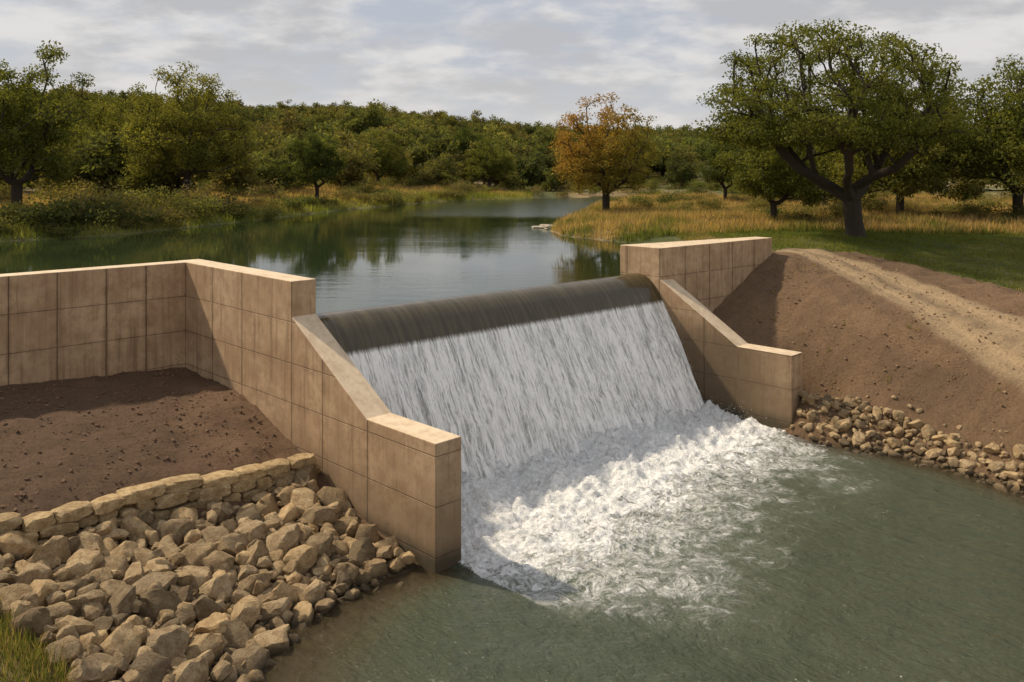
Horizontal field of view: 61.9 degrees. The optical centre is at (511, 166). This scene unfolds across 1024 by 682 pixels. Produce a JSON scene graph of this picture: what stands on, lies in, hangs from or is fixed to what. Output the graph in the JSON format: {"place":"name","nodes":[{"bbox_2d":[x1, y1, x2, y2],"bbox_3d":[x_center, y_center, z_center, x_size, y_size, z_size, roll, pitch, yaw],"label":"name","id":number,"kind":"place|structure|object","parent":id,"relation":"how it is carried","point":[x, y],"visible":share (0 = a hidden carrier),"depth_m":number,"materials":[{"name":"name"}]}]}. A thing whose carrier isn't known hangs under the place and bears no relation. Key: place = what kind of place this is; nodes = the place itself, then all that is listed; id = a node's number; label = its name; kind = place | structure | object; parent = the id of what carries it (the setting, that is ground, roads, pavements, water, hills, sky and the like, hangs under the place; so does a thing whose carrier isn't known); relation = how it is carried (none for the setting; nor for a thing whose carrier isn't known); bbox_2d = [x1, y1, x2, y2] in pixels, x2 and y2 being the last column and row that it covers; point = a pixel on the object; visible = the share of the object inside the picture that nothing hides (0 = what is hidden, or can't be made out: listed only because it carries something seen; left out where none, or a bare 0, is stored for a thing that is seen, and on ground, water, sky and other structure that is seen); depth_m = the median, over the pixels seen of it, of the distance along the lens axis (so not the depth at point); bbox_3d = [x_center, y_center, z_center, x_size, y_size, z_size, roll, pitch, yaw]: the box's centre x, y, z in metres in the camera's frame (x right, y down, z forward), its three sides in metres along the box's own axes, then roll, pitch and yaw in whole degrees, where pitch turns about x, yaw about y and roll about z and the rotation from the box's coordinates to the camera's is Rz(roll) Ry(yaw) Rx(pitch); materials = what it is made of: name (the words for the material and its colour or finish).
{"place":"outdoors","nodes":[
{"label":"outdoors","id":0,"kind":"place"},
{"bbox_2d":[0,196,629,313],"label":"reservoir water","id":1,"kind":"structure","parent":0,"point":[351,259],"depth_m":48.16,"materials":[{"name":"liquid"}]},
{"bbox_2d":[0,112,1023,681],"bbox_3d":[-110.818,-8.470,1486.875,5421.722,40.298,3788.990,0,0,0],"label":"terrain","id":2,"kind":"structure","parent":0,"point":[828,302],"depth_m":31.02,"materials":[{"name":"brown soil"}]},
{"bbox_2d":[0,91,34,177],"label":"broadleaf tree","id":3,"kind":"object","parent":2,"relation":"on","point":[15,161],"visible":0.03,"depth_m":90.57,"materials":[{"name":"green plant"}]},
{"bbox_2d":[0,592,85,681],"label":"foreground grass","id":4,"kind":"structure","parent":2,"relation":"on","point":[10,646],"depth_m":15.40,"materials":[{"name":"green plant"}]},
{"bbox_2d":[0,40,106,205],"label":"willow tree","id":5,"kind":"object","parent":2,"relation":"on","point":[43,131],"visible":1,"depth_m":63.65,"materials":[{"name":"green plant"}]},
{"bbox_2d":[0,261,185,385],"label":"wing wall","id":6,"kind":"structure","parent":2,"relation":"on","point":[76,323],"depth_m":28.73,"materials":[{"name":"concrete"}]},
{"bbox_2d":[46,95,163,155],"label":"broadleaf tree","id":7,"kind":"object","parent":2,"relation":"on","point":[108,117],"visible":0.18,"depth_m":96.75,"materials":[{"name":"green plant"}]},
{"bbox_2d":[0,368,288,511],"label":"soil clods","id":8,"kind":"object","parent":2,"relation":"on","point":[71,470],"visible":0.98,"depth_m":24.93,"materials":[{"name":"soil"}]},
{"bbox_2d":[0,453,320,544],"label":"dry stone wall","id":9,"kind":"structure","parent":2,"relation":"on","point":[165,497],"depth_m":21.59,"materials":[{"name":"stone"}]},
{"bbox_2d":[112,61,260,197],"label":"willow tree","id":10,"kind":"object","parent":2,"relation":"on","point":[193,151],"visible":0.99,"depth_m":79.36,"materials":[{"name":"green plant"}]},
{"bbox_2d":[0,465,415,681],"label":"riprap rocks","id":11,"kind":"object","parent":2,"relation":"on","point":[92,589],"visible":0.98,"depth_m":18.84,"materials":[{"name":"stone"}]},
{"bbox_2d":[278,132,348,196],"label":"broadleaf tree","id":12,"kind":"object","parent":2,"relation":"on","point":[317,150],"visible":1,"depth_m":93.10,"materials":[{"name":"green plant"}]},
{"bbox_2d":[178,259,460,574],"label":"training wall","id":13,"kind":"structure","parent":2,"relation":"on","point":[265,342],"depth_m":24.73,"materials":[{"name":"concrete"}]},
{"bbox_2d":[346,129,413,183],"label":"broadleaf tree","id":14,"kind":"object","parent":2,"relation":"on","point":[385,151],"visible":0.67,"depth_m":127.04,"materials":[{"name":"green plant"}]},
{"bbox_2d":[442,127,485,183],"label":"broadleaf tree","id":15,"kind":"object","parent":2,"relation":"on","point":[463,136],"visible":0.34,"depth_m":151.07,"materials":[{"name":"green plant"}]},
{"bbox_2d":[463,136,515,189],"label":"broadleaf tree","id":16,"kind":"object","parent":2,"relation":"on","point":[480,167],"visible":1,"depth_m":136.82,"materials":[{"name":"green plant"}]},
{"bbox_2d":[0,82,1016,201],"bbox_3d":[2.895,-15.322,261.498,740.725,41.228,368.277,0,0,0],"label":"distant forest","id":17,"kind":"object","parent":2,"relation":"on","point":[280,126],"visible":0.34,"depth_m":154.02,"materials":[{"name":"green plant"}]},
{"bbox_2d":[0,172,1023,237],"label":"bank shrubs","id":18,"kind":"object","parent":2,"relation":"on","point":[117,204],"visible":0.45,"depth_m":71.65,"materials":[{"name":"green plant"}]},
{"bbox_2d":[0,182,1023,242],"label":"bank grass","id":19,"kind":"structure","parent":2,"relation":"on","point":[617,220],"depth_m":62.69,"materials":[{"name":"plant"}]},
{"bbox_2d":[316,273,751,518],"bbox_3d":[1.732,8.068,29.663,8.713,6.864,15.690,0,0,45],"label":"spillway weir","id":20,"kind":"object","parent":2,"relation":"on","point":[517,378],"visible":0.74,"depth_m":29.83,"materials":[{"name":"liquid"}]},
{"bbox_2d":[532,224,554,228],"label":"limestone slab","id":21,"kind":"structure","parent":2,"relation":"on","point":[546,226],"depth_m":65.60,"materials":[{"name":"beige stone"}]},
{"bbox_2d":[548,92,670,210],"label":"autumn tree","id":22,"kind":"object","parent":2,"relation":"on","point":[576,158],"visible":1,"depth_m":74.20,"materials":[{"name":"orange plant"}]},
{"bbox_2d":[620,237,771,311],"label":"wing wall","id":23,"kind":"structure","parent":2,"relation":"on","point":[711,275],"depth_m":38.17,"materials":[{"name":"concrete"}]},
{"bbox_2d":[695,140,746,198],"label":"broadleaf tree","id":24,"kind":"object","parent":2,"relation":"on","point":[718,175],"visible":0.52,"depth_m":91.13,"materials":[{"name":"green plant"}]},
{"bbox_2d":[652,270,801,428],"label":"training wall","id":25,"kind":"structure","parent":2,"relation":"on","point":[732,369],"depth_m":33.83,"materials":[{"name":"concrete"}]},
{"bbox_2d":[711,144,832,217],"bbox_3d":[19.069,0.525,61.985,7.385,8.169,8.677,0,0,-26],"label":"broadleaf tree","id":26,"kind":"object","parent":2,"relation":"on","point":[763,173],"visible":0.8,"depth_m":60.81,"materials":[{"name":"green plant"}]},
{"bbox_2d":[770,137,885,205],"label":"broadleaf tree","id":27,"kind":"object","parent":2,"relation":"on","point":[823,168],"visible":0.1,"depth_m":71.33,"materials":[{"name":"green plant"}]},
{"bbox_2d":[691,18,988,237],"bbox_3d":[19.107,-2.116,50.697,16.294,14.069,17.697,0,0,0],"label":"oak tree","id":28,"kind":"object","parent":2,"relation":"on","point":[761,124],"visible":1,"depth_m":47.95,"materials":[{"name":"green plant"}]},
{"bbox_2d":[672,227,1023,291],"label":"meadow grass","id":29,"kind":"structure","parent":2,"relation":"on","point":[782,234],"depth_m":47.80,"materials":[{"name":"green plant"}]},
{"bbox_2d":[740,253,1023,434],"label":"soil clods","id":30,"kind":"object","parent":2,"relation":"on","point":[845,358],"visible":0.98,"depth_m":35.49,"materials":[{"name":"soil"}]},
{"bbox_2d":[744,260,1023,389],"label":"embankment weeds","id":31,"kind":"object","parent":2,"relation":"on","point":[846,323],"visible":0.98,"depth_m":34.64,"materials":[{"name":"plant"}]},
{"bbox_2d":[813,85,996,215],"bbox_3d":[29.680,-0.953,65.202,13.603,11.009,11.185,0,0,23],"label":"broadleaf tree","id":32,"kind":"object","parent":2,"relation":"on","point":[916,165],"visible":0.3,"depth_m":62.61,"materials":[{"name":"green plant"}]},
{"bbox_2d":[790,390,1023,497],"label":"riprap rocks","id":33,"kind":"object","parent":2,"relation":"on","point":[1001,470],"visible":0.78,"depth_m":29.87,"materials":[{"name":"stone"}]},
{"bbox_2d":[922,53,1023,215],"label":"broadleaf tree","id":34,"kind":"object","parent":2,"relation":"on","point":[1003,150],"visible":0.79,"depth_m":62.06,"materials":[{"name":"green plant"}]},
{"bbox_2d":[977,81,1023,192],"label":"broadleaf tree","id":35,"kind":"object","parent":2,"relation":"on","point":[1020,180],"visible":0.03,"depth_m":74.26,"materials":[{"name":"green plant"}]},
{"bbox_2d":[0,0,1023,131],"label":"sky","id":36,"kind":"structure","parent":0,"point":[528,61],"materials":[{"name":"grey"}]},
{"bbox_2d":[263,399,1023,681],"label":"pool water","id":37,"kind":"structure","parent":0,"point":[758,552],"depth_m":20.71,"materials":[{"name":"green liquid"}]}
]}

